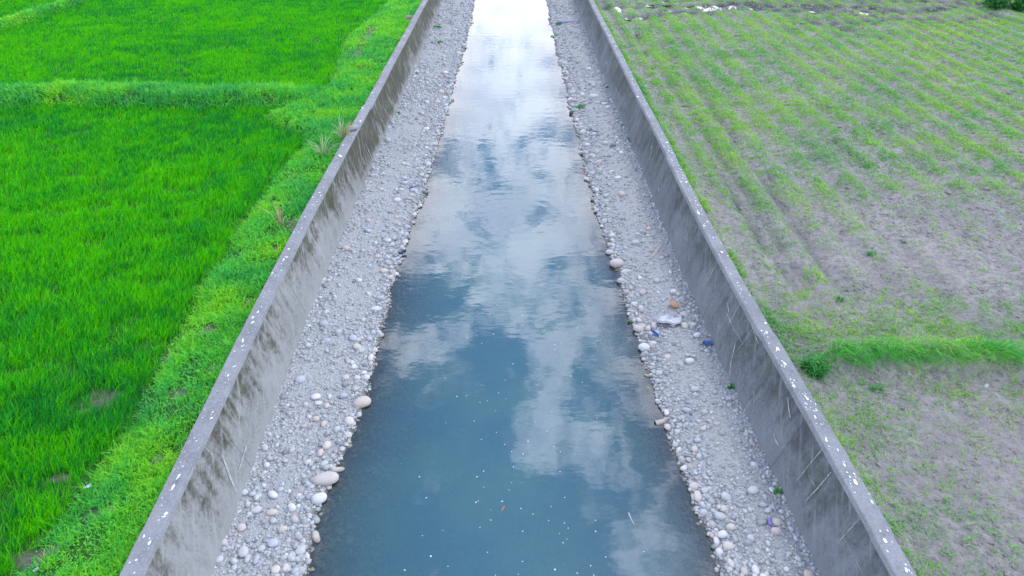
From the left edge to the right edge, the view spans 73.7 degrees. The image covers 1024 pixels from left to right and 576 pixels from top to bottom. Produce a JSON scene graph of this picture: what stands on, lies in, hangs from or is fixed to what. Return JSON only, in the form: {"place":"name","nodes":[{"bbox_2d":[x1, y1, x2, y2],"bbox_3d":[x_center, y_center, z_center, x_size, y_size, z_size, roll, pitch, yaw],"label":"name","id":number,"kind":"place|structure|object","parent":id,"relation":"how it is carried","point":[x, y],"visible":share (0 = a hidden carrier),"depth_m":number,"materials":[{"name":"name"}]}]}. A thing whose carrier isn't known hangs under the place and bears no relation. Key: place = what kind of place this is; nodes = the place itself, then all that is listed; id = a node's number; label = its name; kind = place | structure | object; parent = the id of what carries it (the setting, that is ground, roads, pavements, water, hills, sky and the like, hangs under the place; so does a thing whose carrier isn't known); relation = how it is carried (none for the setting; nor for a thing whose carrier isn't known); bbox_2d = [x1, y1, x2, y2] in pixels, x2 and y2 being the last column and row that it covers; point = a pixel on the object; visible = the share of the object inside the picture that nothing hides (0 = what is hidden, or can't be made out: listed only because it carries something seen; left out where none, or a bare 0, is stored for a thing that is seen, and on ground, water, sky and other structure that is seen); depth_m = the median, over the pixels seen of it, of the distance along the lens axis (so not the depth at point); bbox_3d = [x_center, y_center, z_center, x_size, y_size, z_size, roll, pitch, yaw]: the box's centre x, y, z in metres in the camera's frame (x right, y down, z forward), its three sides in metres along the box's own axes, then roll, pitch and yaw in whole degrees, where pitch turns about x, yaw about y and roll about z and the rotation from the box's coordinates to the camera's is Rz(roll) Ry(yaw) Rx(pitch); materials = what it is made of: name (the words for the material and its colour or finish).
{"place":"outdoors","nodes":[
{"label":"outdoors","id":0,"kind":"place"},
{"bbox_2d":[0,0,408,575],"bbox_3d":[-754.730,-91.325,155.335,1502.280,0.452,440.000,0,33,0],"label":"field","id":1,"kind":"structure","parent":0,"point":[24,558],"depth_m":14.00,"materials":[{"name":"plant"}]},
{"bbox_2d":[0,0,387,575],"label":"rice plants","id":2,"kind":"object","parent":1,"relation":"on","point":[41,336],"visible":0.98,"depth_m":19.65,"materials":[{"name":"green plant"}]},
{"bbox_2d":[0,0,421,575],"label":"weeds","id":3,"kind":"object","parent":1,"relation":"on","point":[398,11],"visible":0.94,"depth_m":16.52,"materials":[{"name":"green plant"}]},
{"bbox_2d":[307,132,347,154],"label":"tall grass","id":4,"kind":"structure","parent":1,"relation":"on","point":[319,149],"depth_m":21.59,"materials":[{"name":"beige plant"}]},
{"bbox_2d":[331,115,361,139],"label":"tall grass","id":5,"kind":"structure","parent":1,"relation":"on","point":[343,132],"depth_m":22.59,"materials":[{"name":"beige plant"}]},
{"bbox_2d":[261,204,287,226],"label":"tall grass","id":6,"kind":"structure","parent":0,"point":[279,218],"depth_m":17.49,"materials":[{"name":"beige plant"}]},
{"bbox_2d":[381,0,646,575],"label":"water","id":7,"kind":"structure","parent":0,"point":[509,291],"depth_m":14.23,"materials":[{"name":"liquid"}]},
{"bbox_2d":[211,0,819,575],"bbox_3d":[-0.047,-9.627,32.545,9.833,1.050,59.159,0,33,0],"label":"gravel","id":8,"kind":"structure","parent":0,"point":[307,524],"depth_m":15.68,"materials":[{"name":"gravel"}]},
{"bbox_2d":[216,555,222,562],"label":"stone","id":9,"kind":"object","parent":8,"relation":"on","point":[219,559],"visible":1,"depth_m":10.59,"materials":[{"name":"stone"}]},
{"bbox_2d":[231,564,236,570],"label":"stone","id":10,"kind":"object","parent":8,"relation":"on","point":[234,567],"visible":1,"depth_m":10.54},
{"bbox_2d":[237,523,245,531],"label":"stone","id":11,"kind":"object","parent":8,"relation":"on","point":[241,527],"visible":1,"depth_m":11.11,"materials":[{"name":"stone"}]},
{"bbox_2d":[237,546,248,557],"bbox_3d":[-4.245,4.172,10.793,0.161,0.116,0.197,0,33,0],"label":"stone","id":12,"kind":"object","parent":8,"relation":"on","point":[243,551],"visible":1,"depth_m":10.75,"materials":[{"name":"stone"}]},
{"bbox_2d":[241,489,247,495],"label":"stone","id":13,"kind":"object","parent":8,"relation":"on","point":[244,492],"visible":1,"depth_m":11.70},
{"bbox_2d":[244,554,250,562],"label":"stone","id":14,"kind":"object","parent":8,"relation":"on","point":[247,558],"visible":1,"depth_m":10.70,"materials":[{"name":"stone"}]},
{"bbox_2d":[250,506,261,513],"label":"stone","id":15,"kind":"object","parent":8,"relation":"on","point":[256,510],"visible":1,"depth_m":11.44,"materials":[{"name":"stone"}]},
{"bbox_2d":[253,554,259,564],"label":"stone","id":16,"kind":"object","parent":8,"relation":"on","point":[256,558],"visible":1,"depth_m":10.70,"materials":[{"name":"stone"}]},
{"bbox_2d":[257,545,264,551],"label":"stone","id":17,"kind":"object","parent":8,"relation":"on","point":[260,548],"visible":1,"depth_m":10.87,"materials":[{"name":"stone"}]},
{"bbox_2d":[264,462,269,467],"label":"stone","id":18,"kind":"object","parent":8,"relation":"on","point":[266,464],"visible":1,"depth_m":12.25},
{"bbox_2d":[265,509,277,515],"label":"stone","id":19,"kind":"object","parent":8,"relation":"on","point":[271,512],"visible":1,"depth_m":11.46,"materials":[{"name":"stone"}]},
{"bbox_2d":[269,517,275,523],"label":"stone","id":20,"kind":"object","parent":8,"relation":"on","point":[272,520],"visible":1,"depth_m":11.33,"materials":[{"name":"stone"}]},
{"bbox_2d":[267,538,278,547],"bbox_3d":[-3.859,4.116,11.013,0.180,0.097,0.154,0,33,0],"label":"stone","id":21,"kind":"object","parent":8,"relation":"on","point":[272,542],"visible":1,"depth_m":10.97,"materials":[{"name":"stone"}]},
{"bbox_2d":[268,491,277,498],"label":"stone","id":22,"kind":"object","parent":8,"relation":"on","point":[273,494],"visible":1,"depth_m":11.73,"materials":[{"name":"stone"}]},
{"bbox_2d":[271,565,279,573],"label":"stone","id":23,"kind":"object","parent":8,"relation":"on","point":[275,569],"visible":1,"depth_m":10.62,"materials":[{"name":"stone"}]},
{"bbox_2d":[119,0,442,575],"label":"retaining wall","id":24,"kind":"structure","parent":8,"relation":"on","point":[185,529],"depth_m":13.25,"materials":[{"name":"concrete"}]},
{"bbox_2d":[348,125,358,130],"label":"rubble","id":25,"kind":"object","parent":24,"relation":"on","point":[354,128],"visible":0.78,"depth_m":22.88,"materials":[{"name":"stone"}]},
{"bbox_2d":[277,525,287,532],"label":"stone","id":26,"kind":"object","parent":8,"relation":"on","point":[283,528],"visible":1,"depth_m":11.24,"materials":[{"name":"stone"}]},
{"bbox_2d":[282,563,288,571],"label":"stone","id":27,"kind":"object","parent":8,"relation":"on","point":[285,567],"visible":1,"depth_m":10.70,"materials":[{"name":"stone"}]},
{"bbox_2d":[287,503,295,507],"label":"stone","id":28,"kind":"object","parent":8,"relation":"on","point":[290,505],"visible":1,"depth_m":11.63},
{"bbox_2d":[294,375,305,383],"bbox_3d":[-4.414,1.906,14.216,0.219,0.143,0.216,0,33,0],"label":"stone","id":29,"kind":"object","parent":8,"relation":"on","point":[300,379],"visible":1,"depth_m":14.16,"materials":[{"name":"stone"}]},
{"bbox_2d":[295,546,305,554],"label":"stone","id":30,"kind":"object","parent":8,"relation":"on","point":[300,550],"visible":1,"depth_m":10.97,"materials":[{"name":"stone"}]},
{"bbox_2d":[304,459,311,464],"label":"stone","id":31,"kind":"object","parent":8,"relation":"on","point":[307,461],"visible":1,"depth_m":12.47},
{"bbox_2d":[311,393,320,399],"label":"stone","id":32,"kind":"object","parent":8,"relation":"on","point":[315,396],"visible":1,"depth_m":13.83,"materials":[{"name":"stone"}]},
{"bbox_2d":[312,416,319,421],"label":"stone","id":33,"kind":"object","parent":8,"relation":"on","point":[315,418],"visible":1,"depth_m":13.34,"materials":[{"name":"stone"}]},
{"bbox_2d":[312,530,320,542],"bbox_3d":[-3.259,4.137,11.341,0.130,0.097,0.265,-15,36,-21],"label":"stone","id":34,"kind":"object","parent":8,"relation":"on","point":[316,538],"visible":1,"depth_m":11.30,"materials":[{"name":"stone"}]},
{"bbox_2d":[311,492,326,503],"bbox_3d":[-3.370,3.673,11.918,0.272,0.171,0.235,0,33,0],"label":"stone","id":35,"kind":"object","parent":8,"relation":"on","point":[319,498],"visible":1,"depth_m":11.85,"materials":[{"name":"stone"}]},
{"bbox_2d":[317,448,323,455],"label":"stone","id":36,"kind":"object","parent":8,"relation":"on","point":[320,452],"visible":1,"depth_m":12.68,"materials":[{"name":"stone"}]},
{"bbox_2d":[318,511,324,517],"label":"stone","id":37,"kind":"object","parent":8,"relation":"on","point":[321,514],"visible":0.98,"depth_m":11.72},
{"bbox_2d":[319,321,327,326],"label":"stone","id":38,"kind":"object","parent":8,"relation":"on","point":[323,323],"visible":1,"depth_m":15.81,"materials":[{"name":"stone"}]},
{"bbox_2d":[321,420,326,426],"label":"stone","id":39,"kind":"object","parent":8,"relation":"on","point":[323,423],"visible":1,"depth_m":13.28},
{"bbox_2d":[312,471,338,485],"bbox_3d":[-3.346,3.428,12.252,0.466,0.201,0.290,0,33,0],"label":"stone","id":40,"kind":"object","parent":8,"relation":"on","point":[327,478],"visible":1,"depth_m":12.17,"materials":[{"name":"stone"}]},
{"bbox_2d":[322,441,330,449],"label":"stone","id":41,"kind":"object","parent":8,"relation":"on","point":[326,445],"visible":1,"depth_m":12.82,"materials":[{"name":"stone"}]},
{"bbox_2d":[323,403,329,408],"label":"stone","id":42,"kind":"object","parent":8,"relation":"on","point":[326,405],"visible":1,"depth_m":13.70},
{"bbox_2d":[331,467,344,472],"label":"stone","id":43,"kind":"object","parent":8,"relation":"on","point":[338,469],"visible":0.87,"depth_m":12.51,"materials":[{"name":"stone"}]},
{"bbox_2d":[339,393,347,398],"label":"stone","id":44,"kind":"object","parent":8,"relation":"on","point":[343,395],"visible":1,"depth_m":13.98,"materials":[{"name":"stone"}]},
{"bbox_2d":[342,375,348,379],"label":"stone","id":45,"kind":"object","parent":8,"relation":"on","point":[345,377],"visible":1,"depth_m":14.46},
{"bbox_2d":[342,245,349,250],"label":"stone","id":46,"kind":"object","parent":8,"relation":"on","point":[345,247],"visible":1,"depth_m":18.73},
{"bbox_2d":[344,416,353,424],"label":"stone","id":47,"kind":"object","parent":8,"relation":"on","point":[348,420],"visible":1,"depth_m":13.46,"materials":[{"name":"stone"}]},
{"bbox_2d":[346,432,351,437],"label":"stone","id":48,"kind":"object","parent":8,"relation":"on","point":[348,434],"visible":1,"depth_m":13.18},
{"bbox_2d":[349,335,356,341],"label":"stone","id":49,"kind":"object","parent":8,"relation":"on","point":[353,338],"visible":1,"depth_m":15.54,"materials":[{"name":"stone"}]},
{"bbox_2d":[353,375,360,379],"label":"stone","id":50,"kind":"object","parent":8,"relation":"on","point":[357,377],"visible":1,"depth_m":14.52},
{"bbox_2d":[353,344,361,348],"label":"stone","id":51,"kind":"object","parent":8,"relation":"on","point":[356,346],"visible":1,"depth_m":15.34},
{"bbox_2d":[353,396,370,407],"bbox_3d":[-3.073,2.333,13.972,0.377,0.212,0.252,-14,36,-21],"label":"stone","id":52,"kind":"object","parent":8,"relation":"on","point":[361,401],"visible":1,"depth_m":13.89,"materials":[{"name":"stone"}]},
{"bbox_2d":[368,354,373,360],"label":"stone","id":53,"kind":"object","parent":8,"relation":"on","point":[370,357],"visible":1,"depth_m":15.14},
{"bbox_2d":[370,307,379,310],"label":"stone","id":54,"kind":"object","parent":8,"relation":"on","point":[374,308],"visible":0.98,"depth_m":16.65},
{"bbox_2d":[380,268,387,272],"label":"stone","id":55,"kind":"object","parent":8,"relation":"on","point":[382,270],"visible":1,"depth_m":18.09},
{"bbox_2d":[574,104,584,108],"bbox_3d":[2.912,-7.832,29.409,0.628,0.184,0.637,0,33,0],"label":"weed plant","id":56,"kind":"object","parent":8,"relation":"on","point":[581,105],"visible":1,"depth_m":29.39,"materials":[{"name":"green plant"}]},
{"bbox_2d":[606,249,613,254],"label":"stone","id":57,"kind":"object","parent":8,"relation":"on","point":[609,252],"visible":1,"depth_m":19.07,"materials":[{"name":"stone"}]},
{"bbox_2d":[610,259,623,266],"bbox_3d":[2.846,-0.676,18.547,0.384,0.228,0.316,0,33,0],"label":"stone","id":58,"kind":"object","parent":8,"relation":"on","point":[616,262],"visible":1,"depth_m":18.43,"materials":[{"name":"stone"}]},
{"bbox_2d":[617,278,624,283],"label":"stone","id":59,"kind":"object","parent":8,"relation":"on","point":[619,280],"visible":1,"depth_m":17.81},
{"bbox_2d":[621,269,630,272],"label":"stone","id":60,"kind":"object","parent":8,"relation":"on","point":[626,270],"visible":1,"depth_m":18.13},
{"bbox_2d":[632,240,639,244],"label":"stone","id":61,"kind":"object","parent":8,"relation":"on","point":[636,242],"visible":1,"depth_m":19.20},
{"bbox_2d":[633,325,643,331],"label":"stone","id":62,"kind":"object","parent":8,"relation":"on","point":[638,328],"visible":1,"depth_m":16.01,"materials":[{"name":"stone"}]},
{"bbox_2d":[639,289,645,294],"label":"stone","id":63,"kind":"object","parent":8,"relation":"on","point":[642,291],"visible":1,"depth_m":17.18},
{"bbox_2d":[638,343,649,350],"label":"stone","id":64,"kind":"object","parent":8,"relation":"on","point":[644,346],"visible":0.99,"depth_m":15.43,"materials":[{"name":"stone"}]},
{"bbox_2d":[651,322,656,328],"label":"stone","id":65,"kind":"object","parent":8,"relation":"on","point":[653,325],"visible":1,"depth_m":16.01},
{"bbox_2d":[654,419,666,425],"bbox_3d":[2.955,2.669,13.582,0.240,0.111,0.112,-11,35,-17],"label":"log","id":66,"kind":"object","parent":8,"relation":"on","point":[659,422],"visible":1,"depth_m":13.54,"materials":[{"name":"white wood"}]},
{"bbox_2d":[664,424,670,429],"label":"stone","id":67,"kind":"object","parent":8,"relation":"on","point":[667,426],"visible":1,"depth_m":13.38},
{"bbox_2d":[657,315,681,324],"bbox_3d":[3.691,0.767,16.020,0.560,0.233,0.280,8,34,12],"label":"plastic bag","id":68,"kind":"object","parent":8,"relation":"on","point":[668,319],"visible":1,"depth_m":15.96,"materials":[{"name":"plastic"}]},
{"bbox_2d":[669,301,678,307],"bbox_3d":[3.932,0.405,16.523,0.235,0.122,0.220,0,33,0],"label":"brick chunk","id":69,"kind":"object","parent":8,"relation":"on","point":[674,304],"visible":1,"depth_m":16.48,"materials":[{"name":"brick"}]},
{"bbox_2d":[679,312,687,316],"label":"stone","id":70,"kind":"object","parent":8,"relation":"on","point":[682,314],"visible":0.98,"depth_m":16.16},
{"bbox_2d":[680,465,687,470],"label":"stone","id":71,"kind":"object","parent":8,"relation":"on","point":[684,468],"visible":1,"depth_m":12.48,"materials":[{"name":"stone"}]},
{"bbox_2d":[681,322,687,328],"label":"stone","id":72,"kind":"object","parent":8,"relation":"on","point":[684,325],"visible":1,"depth_m":15.84,"materials":[{"name":"stone"}]},
{"bbox_2d":[682,407,690,412],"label":"stone","id":73,"kind":"object","parent":8,"relation":"on","point":[686,409],"visible":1,"depth_m":13.62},
{"bbox_2d":[685,358,693,363],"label":"stone","id":74,"kind":"object","parent":8,"relation":"on","point":[689,360],"visible":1,"depth_m":14.77,"materials":[{"name":"stone"}]},
{"bbox_2d":[689,482,697,489],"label":"stone","id":75,"kind":"object","parent":8,"relation":"on","point":[693,485],"visible":1,"depth_m":12.11,"materials":[{"name":"stone"}]},
{"bbox_2d":[691,445,697,451],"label":"stone","id":76,"kind":"object","parent":8,"relation":"on","point":[694,448],"visible":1,"depth_m":12.77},
{"bbox_2d":[690,386,699,391],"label":"stone","id":77,"kind":"object","parent":8,"relation":"on","point":[694,389],"visible":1,"depth_m":14.04,"materials":[{"name":"stone"}]},
{"bbox_2d":[693,332,700,336],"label":"stone","id":78,"kind":"object","parent":8,"relation":"on","point":[697,334],"visible":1,"depth_m":15.47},
{"bbox_2d":[694,491,701,500],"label":"stone","id":79,"kind":"object","parent":8,"relation":"on","point":[697,496],"visible":1,"depth_m":11.91,"materials":[{"name":"stone"}]},
{"bbox_2d":[701,487,708,493],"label":"stone","id":80,"kind":"object","parent":8,"relation":"on","point":[705,490],"visible":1,"depth_m":11.97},
{"bbox_2d":[703,340,712,344],"bbox_3d":[4.345,1.228,15.159,0.220,0.102,0.110,14,36,21],"label":"plastic scrap","id":81,"kind":"object","parent":8,"relation":"on","point":[708,342],"visible":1,"depth_m":15.15,"materials":[{"name":"plastic"}]},
{"bbox_2d":[713,536,719,543],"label":"stone","id":82,"kind":"object","parent":8,"relation":"on","point":[715,539],"visible":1,"depth_m":11.20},
{"bbox_2d":[714,512,724,520],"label":"stone","id":83,"kind":"object","parent":8,"relation":"on","point":[720,516],"visible":1,"depth_m":11.48,"materials":[{"name":"stone"}]},
{"bbox_2d":[716,547,722,554],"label":"stone","id":84,"kind":"object","parent":8,"relation":"on","point":[719,550],"visible":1,"depth_m":11.01,"materials":[{"name":"stone"}]},
{"bbox_2d":[718,530,726,537],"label":"stone","id":85,"kind":"object","parent":8,"relation":"on","point":[722,533],"visible":1,"depth_m":11.22,"materials":[{"name":"stone"}]},
{"bbox_2d":[720,505,726,511],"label":"stone","id":86,"kind":"object","parent":8,"relation":"on","point":[723,508],"visible":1,"depth_m":11.60,"materials":[{"name":"stone"}]},
{"bbox_2d":[721,492,730,500],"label":"stone","id":87,"kind":"object","parent":8,"relation":"on","point":[726,496],"visible":1,"depth_m":11.76,"materials":[{"name":"stone"}]},
{"bbox_2d":[723,541,733,549],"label":"stone","id":88,"kind":"object","parent":8,"relation":"on","point":[727,545],"visible":1,"depth_m":11.03,"materials":[{"name":"stone"}]},
{"bbox_2d":[726,523,735,530],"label":"stone","id":89,"kind":"object","parent":8,"relation":"on","point":[730,526],"visible":1,"depth_m":11.29,"materials":[{"name":"stone"}]},
{"bbox_2d":[727,558,734,567],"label":"stone","id":90,"kind":"object","parent":8,"relation":"on","point":[730,562],"visible":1,"depth_m":10.79,"materials":[{"name":"stone"}]},
{"bbox_2d":[740,567,747,575],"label":"stone","id":91,"kind":"object","parent":8,"relation":"on","point":[744,570],"visible":1,"depth_m":10.62,"materials":[{"name":"stone"}]},
{"bbox_2d":[574,0,916,575],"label":"retaining wall","id":92,"kind":"structure","parent":8,"relation":"on","point":[841,523],"depth_m":13.07,"materials":[{"name":"concrete"}]},
{"bbox_2d":[747,486,758,494],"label":"stone","id":93,"kind":"object","parent":8,"relation":"on","point":[752,490],"visible":1,"depth_m":11.77,"materials":[{"name":"stone"}]},
{"bbox_2d":[752,565,759,574],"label":"stone","id":94,"kind":"object","parent":8,"relation":"on","point":[755,569],"visible":1,"depth_m":10.60,"materials":[{"name":"stone"}]},
{"bbox_2d":[765,507,771,513],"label":"stone","id":95,"kind":"object","parent":8,"relation":"on","point":[768,510],"visible":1,"depth_m":11.43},
{"bbox_2d":[767,516,772,526],"bbox_3d":[4.251,3.841,11.257,0.072,0.070,0.190,7,34,10],"label":"bottle","id":96,"kind":"object","parent":8,"relation":"on","point":[769,520],"visible":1,"depth_m":11.21,"materials":[{"name":"plastic"}]},
{"bbox_2d":[771,527,780,534],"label":"stone","id":97,"kind":"object","parent":8,"relation":"on","point":[776,530],"visible":1,"depth_m":11.09,"materials":[{"name":"stone"}]},
{"bbox_2d":[772,518,781,526],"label":"stone","id":98,"kind":"object","parent":8,"relation":"on","point":[776,522],"visible":1,"depth_m":11.21,"materials":[{"name":"stone"}]},
{"bbox_2d":[773,487,782,495],"bbox_3d":[4.569,3.508,11.675,0.210,0.145,0.259,0,33,0],"label":"weed plant","id":99,"kind":"object","parent":8,"relation":"on","point":[777,490],"visible":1,"depth_m":11.69,"materials":[{"name":"green plant"}]},
{"bbox_2d":[803,570,813,575],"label":"stone","id":100,"kind":"object","parent":8,"relation":"on","point":[807,573],"visible":1,"depth_m":10.40,"materials":[{"name":"stone"}]},
{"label":"stone","id":101,"kind":"object","parent":8,"relation":"on","visible":0},
{"bbox_2d":[650,329,658,336],"bbox_3d":[3.268,1.035,15.682,0.083,0.083,0.274,-21,38,-28],"label":"plastic scrap","id":102,"kind":"object","parent":101,"relation":"on","point":[655,333],"visible":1,"depth_m":15.69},
{"bbox_2d":[596,0,1023,575],"bbox_3d":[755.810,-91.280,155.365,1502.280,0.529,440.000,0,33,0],"label":"field","id":103,"kind":"structure","parent":0,"point":[957,266],"depth_m":16.90,"materials":[{"name":"soil"}]},
{"bbox_2d":[685,6,752,10],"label":"puddle","id":104,"kind":"object","parent":103,"relation":"on","point":[708,8],"visible":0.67,"depth_m":41.85,"materials":[{"name":"grey liquid"}]},
{"bbox_2d":[594,0,1023,575],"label":"sprouts","id":105,"kind":"object","parent":103,"relation":"on","point":[886,49],"visible":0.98,"depth_m":24.57,"materials":[{"name":"green plant"}]},
{"bbox_2d":[794,349,842,383],"bbox_3d":[5.738,1.421,12.882,1.126,0.394,1.139,0,33,0],"label":"grass clump","id":106,"kind":"object","parent":103,"relation":"on","point":[810,363],"visible":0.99,"depth_m":12.86,"materials":[{"name":"green plant"}]},
{"bbox_2d":[834,294,844,302],"bbox_3d":[7.176,0.226,15.014,0.345,0.120,0.404,0,33,0],"label":"grass tuft","id":107,"kind":"object","parent":103,"relation":"on","point":[839,298],"visible":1,"depth_m":15.03,"materials":[{"name":"green plant"}]},
{"bbox_2d":[867,384,883,392],"bbox_3d":[6.707,1.873,12.561,0.352,0.126,0.399,9,34,13],"label":"grass tuft","id":108,"kind":"object","parent":103,"relation":"on","point":[879,388],"visible":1,"depth_m":12.61,"materials":[{"name":"green plant"}]},
{"bbox_2d":[790,333,1023,496],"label":"straw","id":109,"kind":"object","parent":103,"relation":"on","point":[932,399],"visible":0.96,"depth_m":12.28,"materials":[{"name":"beige plant"}]},
{"bbox_2d":[807,328,1023,381],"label":"ridge grass","id":110,"kind":"structure","parent":103,"relation":"on","point":[1010,350],"depth_m":12.97,"materials":[{"name":"green plant"}]},
{"bbox_2d":[981,0,1023,11],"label":"bush","id":111,"kind":"object","parent":103,"relation":"on","point":[1015,5],"visible":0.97,"depth_m":40.98,"materials":[{"name":"green plant"}]}
]}

